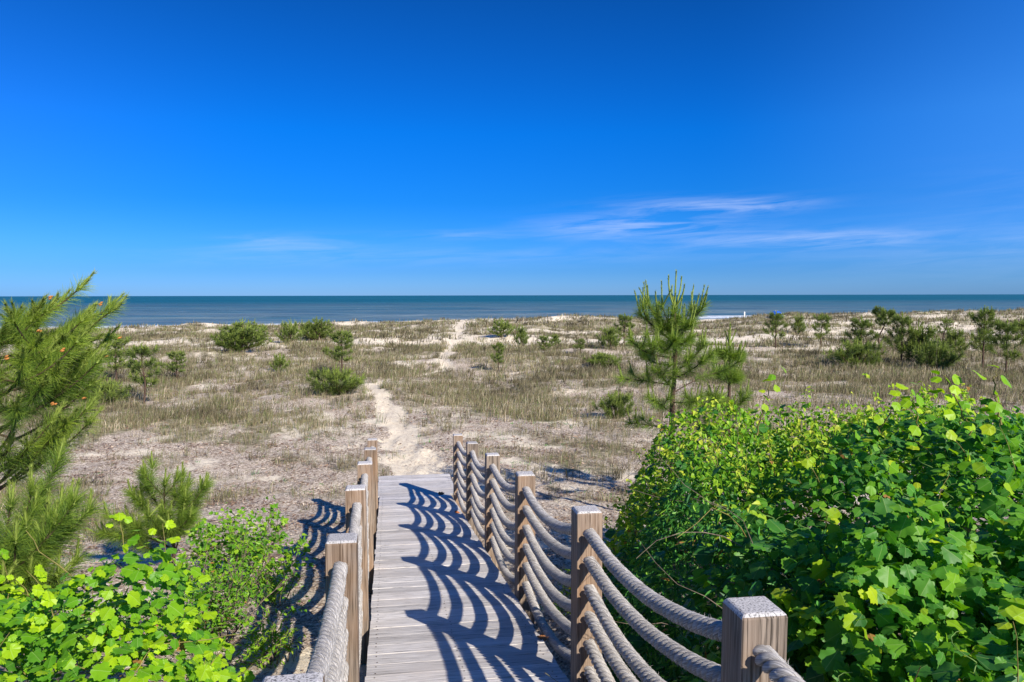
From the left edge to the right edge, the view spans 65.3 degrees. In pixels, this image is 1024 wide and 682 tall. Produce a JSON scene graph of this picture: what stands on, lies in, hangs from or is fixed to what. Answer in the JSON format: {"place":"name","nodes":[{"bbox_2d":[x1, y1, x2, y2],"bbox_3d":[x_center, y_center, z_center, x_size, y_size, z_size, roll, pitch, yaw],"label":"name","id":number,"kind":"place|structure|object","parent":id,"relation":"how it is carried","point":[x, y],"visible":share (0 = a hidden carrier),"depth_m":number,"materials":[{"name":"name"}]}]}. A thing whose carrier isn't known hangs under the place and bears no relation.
{"place":"outdoors","nodes":[
{"label":"outdoors","id":0,"kind":"place"},
{"bbox_2d":[0,310,1023,681],"bbox_3d":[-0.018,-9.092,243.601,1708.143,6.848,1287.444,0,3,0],"label":"ground","id":1,"kind":"structure","parent":0,"point":[412,438],"depth_m":17.24,"materials":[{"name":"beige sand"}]},
{"bbox_2d":[0,436,111,634],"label":"pine seedling","id":2,"kind":"object","parent":1,"relation":"on","point":[50,533],"visible":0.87,"depth_m":4.77,"materials":[{"name":"green plant"}]},
{"bbox_2d":[0,268,129,490],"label":"pine tree","id":3,"kind":"object","parent":1,"relation":"on","point":[46,380],"visible":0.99,"depth_m":5.96,"materials":[{"name":"green plant"}]},
{"bbox_2d":[3,589,163,668],"bbox_3d":[-2.887,1.912,5.316,0.882,0.542,0.924,0,3,0],"label":"leafy bush","id":4,"kind":"object","parent":1,"relation":"on","point":[70,613],"visible":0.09,"depth_m":5.25,"materials":[{"name":"green plant"}]},
{"bbox_2d":[69,377,132,404],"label":"bush","id":5,"kind":"object","parent":1,"relation":"on","point":[109,386],"visible":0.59,"depth_m":25.83,"materials":[{"name":"green plant"}]},
{"bbox_2d":[104,333,131,381],"bbox_3d":[-15.797,0.648,31.809,1.280,2.107,1.586,0,3,-3],"label":"pine tree","id":6,"kind":"object","parent":1,"relation":"on","point":[116,352],"visible":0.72,"depth_m":31.63,"materials":[{"name":"green plant"}]},
{"bbox_2d":[0,472,277,541],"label":"tall grass","id":7,"kind":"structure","parent":1,"relation":"on","point":[5,491],"depth_m":12.79,"materials":[{"name":"plant"}]},
{"bbox_2d":[121,340,161,403],"bbox_3d":[-11.945,1.040,25.955,1.317,2.155,1.351,-3,4,-38],"label":"pine tree","id":8,"kind":"object","parent":1,"relation":"on","point":[142,351],"visible":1,"depth_m":25.86,"materials":[{"name":"green plant"}]},
{"bbox_2d":[0,503,287,681],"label":"grapevine","id":9,"kind":"object","parent":1,"relation":"on","point":[18,615],"visible":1,"depth_m":3.14,"materials":[{"name":"green plant"}]},
{"bbox_2d":[87,451,216,565],"bbox_3d":[-3.698,1.784,8.045,1.480,1.244,1.182,0,3,0],"label":"pine seedling","id":10,"kind":"object","parent":1,"relation":"on","point":[186,506],"visible":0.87,"depth_m":8.08,"materials":[{"name":"green plant"}]},
{"bbox_2d":[160,350,186,377],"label":"pine tree","id":11,"kind":"object","parent":1,"relation":"on","point":[171,354],"visible":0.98,"depth_m":33.30,"materials":[{"name":"green plant"}]},
{"bbox_2d":[91,517,309,652],"bbox_3d":[-2.245,1.772,5.839,1.476,0.860,1.238,-1,3,-16],"label":"leafy bush","id":12,"kind":"object","parent":1,"relation":"on","point":[224,618],"visible":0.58,"depth_m":5.66,"materials":[{"name":"green plant"}]},
{"bbox_2d":[208,317,274,351],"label":"shrub","id":13,"kind":"object","parent":1,"relation":"on","point":[240,336],"visible":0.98,"depth_m":45.16,"materials":[{"name":"green plant"}]},
{"bbox_2d":[176,495,315,596],"bbox_3d":[-2.408,1.856,7.321,1.197,0.897,1.273,2,4,30],"label":"leafy bush","id":14,"kind":"object","parent":1,"relation":"on","point":[259,554],"visible":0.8,"depth_m":7.16,"materials":[{"name":"green plant"}]},
{"bbox_2d":[228,605,305,671],"bbox_3d":[-1.667,2.018,5.404,0.515,0.359,0.469,-1,3,-20],"label":"weed clump","id":15,"kind":"object","parent":1,"relation":"on","point":[274,634],"visible":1,"depth_m":5.37,"materials":[{"name":"green plant"}]},
{"bbox_2d":[238,553,310,605],"bbox_3d":[-2.084,2.031,6.859,0.604,0.467,0.428,2,4,36],"label":"weed clump","id":16,"kind":"object","parent":1,"relation":"on","point":[272,597],"visible":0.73,"depth_m":6.80,"materials":[{"name":"green plant"}]},
{"bbox_2d":[269,352,290,371],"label":"bush","id":17,"kind":"object","parent":1,"relation":"on","point":[278,362],"visible":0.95,"depth_m":37.45,"materials":[{"name":"green plant"}]},
{"bbox_2d":[273,318,306,342],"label":"bush","id":18,"kind":"object","parent":1,"relation":"on","point":[291,328],"visible":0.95,"depth_m":52.40,"materials":[{"name":"green plant"}]},
{"bbox_2d":[262,672,324,681],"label":"railing post","id":19,"kind":"object","parent":1,"relation":"on","point":[312,677],"visible":1,"depth_m":1.81,"materials":[{"name":"grey wood"}]},
{"bbox_2d":[339,508,368,681],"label":"rope","id":20,"kind":"object","parent":19,"relation":"attached to","point":[342,677],"visible":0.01,"depth_m":3.47,"materials":[{"name":"grey fabric"}]},
{"bbox_2d":[295,316,334,339],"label":"bush","id":21,"kind":"object","parent":1,"relation":"on","point":[318,328],"visible":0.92,"depth_m":56.70,"materials":[{"name":"green plant"}]},
{"bbox_2d":[302,364,366,395],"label":"shrub","id":22,"kind":"object","parent":1,"relation":"on","point":[334,377],"visible":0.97,"depth_m":25.76,"materials":[{"name":"green plant"}]},
{"bbox_2d":[321,328,354,368],"bbox_3d":[-7.543,0.476,34.836,1.753,2.077,1.414,-2,4,-31],"label":"pine tree","id":23,"kind":"object","parent":1,"relation":"on","point":[345,336],"visible":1,"depth_m":34.85,"materials":[{"name":"green plant"}]},
{"bbox_2d":[325,533,358,681],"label":"railing post","id":24,"kind":"object","parent":1,"relation":"on","point":[342,547],"visible":0.54,"depth_m":3.57,"materials":[{"name":"brown wood"}]},
{"bbox_2d":[306,446,373,681],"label":"rope","id":25,"kind":"object","parent":24,"relation":"attached to","point":[322,655],"visible":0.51,"depth_m":3.00,"materials":[{"name":"grey fabric"}]},
{"bbox_2d":[327,490,368,681],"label":"rope","id":26,"kind":"object","parent":24,"relation":"attached to","point":[334,673],"visible":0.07,"depth_m":3.12,"materials":[{"name":"grey fabric"}]},
{"bbox_2d":[343,522,368,681],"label":"rope","id":27,"kind":"object","parent":24,"relation":"attached to","point":[346,672],"visible":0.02,"depth_m":3.56,"materials":[{"name":"grey fabric"}]},
{"bbox_2d":[359,538,368,654],"bbox_3d":[-1.087,1.763,5.689,0.104,1.532,11.738,-1,3,-9],"label":"rope","id":28,"kind":"object","parent":24,"relation":"attached to","point":[360,611],"visible":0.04,"depth_m":5.21,"materials":[{"name":"grey fabric"}]},
{"bbox_2d":[359,554,368,669],"bbox_3d":[-1.090,1.908,5.696,0.099,1.521,11.738,-1,3,-9],"label":"rope","id":29,"kind":"object","parent":24,"relation":"attached to","point":[362,618],"visible":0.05,"depth_m":5.37,"materials":[{"name":"grey fabric"}]},
{"bbox_2d":[345,484,368,664],"bbox_3d":[-1.080,1.816,5.610,0.140,1.606,0.140,-1,3,-9],"label":"railing post","id":30,"kind":"object","parent":1,"relation":"on","point":[355,493],"visible":0.39,"depth_m":5.53,"materials":[{"name":"brown wood"}]},
{"bbox_2d":[357,461,373,592],"bbox_3d":[-1.384,1.944,7.564,0.140,1.606,0.140,-1,3,-9],"label":"railing post","id":31,"kind":"object","parent":1,"relation":"on","point":[363,467],"visible":0.41,"depth_m":7.49,"materials":[{"name":"brown wood"}]},
{"bbox_2d":[364,447,375,553],"bbox_3d":[-1.688,2.072,9.515,0.140,1.606,0.140,0,3,-9],"label":"railing post","id":32,"kind":"object","parent":1,"relation":"on","point":[370,452],"visible":0.36,"depth_m":9.44,"materials":[{"name":"brown wood"}]},
{"bbox_2d":[367,438,377,525],"bbox_3d":[-1.996,2.200,11.467,0.140,1.606,0.140,-1,4,-9],"label":"railing post","id":33,"kind":"object","parent":1,"relation":"on","point":[371,442],"visible":0.2,"depth_m":11.39,"materials":[{"name":"brown wood"}]},
{"bbox_2d":[453,434,462,512],"bbox_3d":[-0.820,2.220,12.186,0.140,1.606,0.140,-1,3,-8],"label":"railing post","id":34,"kind":"object","parent":1,"relation":"on","point":[457,437],"visible":0.48,"depth_m":12.10,"materials":[{"name":"brown wood"}]},
{"bbox_2d":[365,474,569,681],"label":"boardwalk","id":35,"kind":"structure","parent":1,"relation":"on","point":[446,605],"depth_m":6.11,"materials":[{"name":"grey wood"}]},
{"bbox_2d":[537,635,547,640],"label":"fallen leaf","id":36,"kind":"object","parent":35,"relation":"on","point":[543,637],"visible":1,"depth_m":5.23,"materials":[{"name":"brown plant"}]},
{"bbox_2d":[466,441,477,536],"bbox_3d":[-0.512,2.092,10.234,0.140,1.606,0.140,0,3,-9],"label":"railing post","id":37,"kind":"object","parent":1,"relation":"on","point":[471,445],"visible":0.47,"depth_m":10.15,"materials":[{"name":"brown wood"}]},
{"bbox_2d":[485,453,499,570],"bbox_3d":[-0.206,1.964,8.281,0.140,1.606,0.140,0,3,-9],"label":"railing post","id":38,"kind":"object","parent":1,"relation":"on","point":[492,458],"visible":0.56,"depth_m":8.20,"materials":[{"name":"brown wood"}]},
{"bbox_2d":[0,449,994,661],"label":"grass tufts","id":39,"kind":"object","parent":1,"relation":"on","point":[303,511],"visible":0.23,"depth_m":13.66,"materials":[{"name":"green plant"}]},
{"bbox_2d":[490,342,505,370],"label":"pine tree","id":40,"kind":"object","parent":1,"relation":"on","point":[501,348],"visible":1,"depth_m":36.41,"materials":[{"name":"green plant"}]},
{"bbox_2d":[487,318,514,337],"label":"bush","id":41,"kind":"object","parent":1,"relation":"on","point":[505,326],"visible":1,"depth_m":62.88,"materials":[{"name":"green plant"}]},
{"bbox_2d":[0,307,1023,509],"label":"dune grass","id":42,"kind":"structure","parent":1,"relation":"on","point":[473,350],"depth_m":32.06,"materials":[{"name":"beige plant"}]},
{"bbox_2d":[512,322,528,345],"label":"pine tree","id":43,"kind":"object","parent":1,"relation":"on","point":[522,336],"visible":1,"depth_m":55.38,"materials":[{"name":"green plant"}]},
{"bbox_2d":[514,471,534,624],"bbox_3d":[0.100,1.836,6.327,0.140,1.606,0.140,0,4,-9],"label":"railing post","id":44,"kind":"object","parent":1,"relation":"on","point":[524,478],"visible":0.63,"depth_m":6.24,"materials":[{"name":"brown wood"}]},
{"bbox_2d":[537,335,554,349],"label":"pine tree","id":45,"kind":"object","parent":1,"relation":"on","point":[544,340],"visible":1,"depth_m":45.50,"materials":[{"name":"green plant"}]},
{"bbox_2d":[548,332,560,344],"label":"pine tree","id":46,"kind":"object","parent":1,"relation":"on","point":[554,337],"visible":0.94,"depth_m":52.92,"materials":[{"name":"green plant"}]},
{"bbox_2d":[573,338,585,352],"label":"pine tree","id":47,"kind":"object","parent":1,"relation":"on","point":[579,344],"visible":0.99,"depth_m":46.02,"materials":[{"name":"green plant"}]},
{"bbox_2d":[553,569,619,614],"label":"weed clump","id":48,"kind":"object","parent":1,"relation":"on","point":[569,592],"visible":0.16,"depth_m":6.45,"materials":[{"name":"green plant"}]},
{"bbox_2d":[571,505,602,681],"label":"railing post","id":49,"kind":"object","parent":1,"relation":"on","point":[583,518],"visible":0.73,"depth_m":4.29,"materials":[{"name":"brown wood"}]},
{"bbox_2d":[584,352,622,368],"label":"shrub","id":50,"kind":"object","parent":1,"relation":"on","point":[597,358],"visible":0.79,"depth_m":37.73,"materials":[{"name":"green plant"}]},
{"bbox_2d":[595,325,621,347],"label":"pine tree","id":51,"kind":"object","parent":1,"relation":"on","point":[610,337],"visible":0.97,"depth_m":48.32,"materials":[{"name":"green plant"}]},
{"bbox_2d":[590,391,634,418],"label":"shrub","id":52,"kind":"object","parent":1,"relation":"on","point":[620,401],"visible":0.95,"depth_m":21.90,"materials":[{"name":"green plant"}]},
{"bbox_2d":[612,312,636,343],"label":"pine tree","id":53,"kind":"object","parent":1,"relation":"on","point":[621,316],"visible":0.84,"depth_m":56.00,"materials":[{"name":"green plant"}]},
{"bbox_2d":[612,270,747,482],"bbox_3d":[2.267,0.792,11.095,1.490,3.584,2.237,3,4,39],"label":"pine tree","id":54,"kind":"object","parent":1,"relation":"on","point":[675,341],"visible":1,"depth_m":10.78,"materials":[{"name":"green plant"}]},
{"bbox_2d":[560,462,872,681],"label":"evergreen bush","id":55,"kind":"object","parent":1,"relation":"on","point":[637,604],"visible":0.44,"depth_m":4.73,"materials":[{"name":"green plant"}]},
{"bbox_2d":[693,322,773,473],"bbox_3d":[3.357,1.171,12.084,1.297,2.937,0.914,0,3,0],"label":"pine tree","id":56,"kind":"object","parent":1,"relation":"on","point":[735,377],"visible":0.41,"depth_m":11.99,"materials":[{"name":"green plant"}]},
{"bbox_2d":[721,596,787,681],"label":"railing post","id":57,"kind":"object","parent":1,"relation":"on","point":[748,623],"visible":0.94,"depth_m":2.31,"materials":[{"name":"brown wood"}]},
{"bbox_2d":[457,490,600,681],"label":"rope","id":58,"kind":"object","parent":57,"relation":"attached to","point":[559,647],"visible":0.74,"depth_m":5.85,"materials":[{"name":"grey fabric"}]},
{"bbox_2d":[457,481,615,681],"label":"rope","id":59,"kind":"object","parent":57,"relation":"attached to","point":[603,672],"visible":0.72,"depth_m":5.36,"materials":[{"name":"grey fabric"}]},
{"bbox_2d":[457,471,638,681],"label":"rope","id":60,"kind":"object","parent":57,"relation":"attached to","point":[620,668],"visible":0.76,"depth_m":4.88,"materials":[{"name":"grey fabric"}]},
{"bbox_2d":[456,461,665,681],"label":"rope","id":61,"kind":"object","parent":57,"relation":"attached to","point":[642,669],"visible":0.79,"depth_m":4.13,"materials":[{"name":"grey fabric"}]},
{"bbox_2d":[456,451,720,681],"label":"rope","id":62,"kind":"object","parent":57,"relation":"attached to","point":[673,650],"visible":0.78,"depth_m":3.56,"materials":[{"name":"grey fabric"}]},
{"bbox_2d":[456,441,804,681],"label":"rope","id":63,"kind":"object","parent":57,"relation":"attached to","point":[776,667],"visible":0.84,"depth_m":3.18,"materials":[{"name":"grey fabric"}]},
{"bbox_2d":[762,311,788,346],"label":"pine tree","id":64,"kind":"object","parent":1,"relation":"on","point":[774,326],"visible":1,"depth_m":50.69,"materials":[{"name":"green plant"}]},
{"bbox_2d":[544,388,1023,681],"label":"grapevine","id":65,"kind":"object","parent":1,"relation":"on","point":[935,571],"visible":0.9,"depth_m":3.60,"materials":[{"name":"green plant"}]},
{"bbox_2d":[873,382,917,432],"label":"vine shoot","id":66,"kind":"object","parent":65,"relation":"on","point":[878,419],"visible":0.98,"depth_m":5.54,"materials":[{"name":"green plant"}]},
{"bbox_2d":[895,383,924,436],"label":"vine shoot","id":67,"kind":"object","parent":65,"relation":"attached to","point":[913,429],"visible":1,"depth_m":5.22,"materials":[{"name":"green plant"}]},
{"bbox_2d":[926,370,975,434],"bbox_3d":[2.441,0.343,4.448,0.259,0.360,0.181,0,3,0],"label":"vine shoot","id":68,"kind":"object","parent":65,"relation":"attached to","point":[949,414],"visible":1,"depth_m":4.41,"materials":[{"name":"green plant"}]},
{"bbox_2d":[972,365,1011,424],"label":"vine shoot","id":69,"kind":"object","parent":65,"relation":"on","point":[994,407],"visible":1,"depth_m":4.31,"materials":[{"name":"green plant"}]},
{"bbox_2d":[591,324,987,621],"bbox_3d":[2.773,1.601,7.088,4.440,3.557,4.964,0,3,0],"label":"leafy bush","id":70,"kind":"object","parent":1,"relation":"on","point":[821,443],"visible":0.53,"depth_m":6.87,"materials":[{"name":"green plant"}]},
{"bbox_2d":[747,366,785,434],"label":"vine shoot","id":71,"kind":"object","parent":70,"relation":"attached to","point":[765,407],"visible":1,"depth_m":5.95,"materials":[{"name":"green plant"}]},
{"bbox_2d":[789,314,807,333],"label":"pine tree","id":72,"kind":"object","parent":1,"relation":"on","point":[799,323],"visible":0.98,"depth_m":67.69,"materials":[{"name":"green plant"}]},
{"bbox_2d":[810,313,832,346],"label":"pine tree","id":73,"kind":"object","parent":1,"relation":"on","point":[825,326],"visible":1,"depth_m":51.32,"materials":[{"name":"green plant"}]},
{"bbox_2d":[821,336,887,366],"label":"shrub","id":74,"kind":"object","parent":1,"relation":"on","point":[856,351],"visible":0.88,"depth_m":37.66,"materials":[{"name":"green plant"}]},
{"bbox_2d":[840,315,880,350],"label":"pine tree","id":75,"kind":"object","parent":1,"relation":"on","point":[862,327],"visible":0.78,"depth_m":40.14,"materials":[{"name":"green plant"}]},
{"bbox_2d":[871,305,900,352],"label":"pine tree","id":76,"kind":"object","parent":1,"relation":"on","point":[880,315],"visible":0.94,"depth_m":44.48,"materials":[{"name":"green plant"}]},
{"bbox_2d":[882,311,919,362],"bbox_3d":[19.217,-0.069,39.313,1.658,2.841,1.616,-1,3,-15],"label":"pine tree","id":77,"kind":"object","parent":1,"relation":"on","point":[901,331],"visible":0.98,"depth_m":39.24,"materials":[{"name":"green plant"}]},
{"bbox_2d":[892,321,950,362],"bbox_3d":[20.016,0.096,39.124,2.383,2.505,2.750,-1,3,-9],"label":"pine tree","id":78,"kind":"object","parent":1,"relation":"on","point":[922,337],"visible":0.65,"depth_m":38.97,"materials":[{"name":"green plant"}]},
{"bbox_2d":[912,338,966,369],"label":"shrub","id":79,"kind":"object","parent":1,"relation":"on","point":[939,353],"visible":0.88,"depth_m":35.41,"materials":[{"name":"green plant"}]},
{"bbox_2d":[937,317,954,342],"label":"pine tree","id":80,"kind":"object","parent":1,"relation":"on","point":[945,322],"visible":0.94,"depth_m":52.16,"materials":[{"name":"green plant"}]},
{"bbox_2d":[938,327,970,353],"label":"pine tree","id":81,"kind":"object","parent":1,"relation":"on","point":[958,339],"visible":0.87,"depth_m":45.68,"materials":[{"name":"green plant"}]},
{"bbox_2d":[967,305,1001,366],"bbox_3d":[21.523,-0.135,36.380,1.833,3.060,1.479,-3,4,-40],"label":"pine tree","id":82,"kind":"object","parent":1,"relation":"on","point":[982,331],"visible":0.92,"depth_m":36.41,"materials":[{"name":"green plant"}]},
{"bbox_2d":[983,318,1023,372],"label":"pine tree","id":83,"kind":"object","parent":1,"relation":"on","point":[1006,338],"visible":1,"depth_m":33.03,"materials":[{"name":"green plant"}]},
{"bbox_2d":[1010,316,1023,336],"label":"pine tree","id":84,"kind":"object","parent":1,"relation":"on","point":[1021,324],"visible":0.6,"depth_m":57.92,"materials":[{"name":"green plant"}]},
{"bbox_2d":[0,294,1023,327],"bbox_3d":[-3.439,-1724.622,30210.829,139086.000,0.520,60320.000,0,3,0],"label":"sea","id":85,"kind":"structure","parent":0,"point":[170,310],"depth_m":405.74,"materials":[{"name":"liquid"}]},
{"bbox_2d":[0,0,1023,295],"label":"sky","id":86,"kind":"structure","parent":0,"point":[157,147],"materials":[{"name":"blue"}]},
{"bbox_2d":[21,375,1018,670],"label":"ground weeds","id":87,"kind":"object","parent":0,"point":[441,449],"visible":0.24,"depth_m":15.74,"materials":[{"name":"green plant"}]}
]}

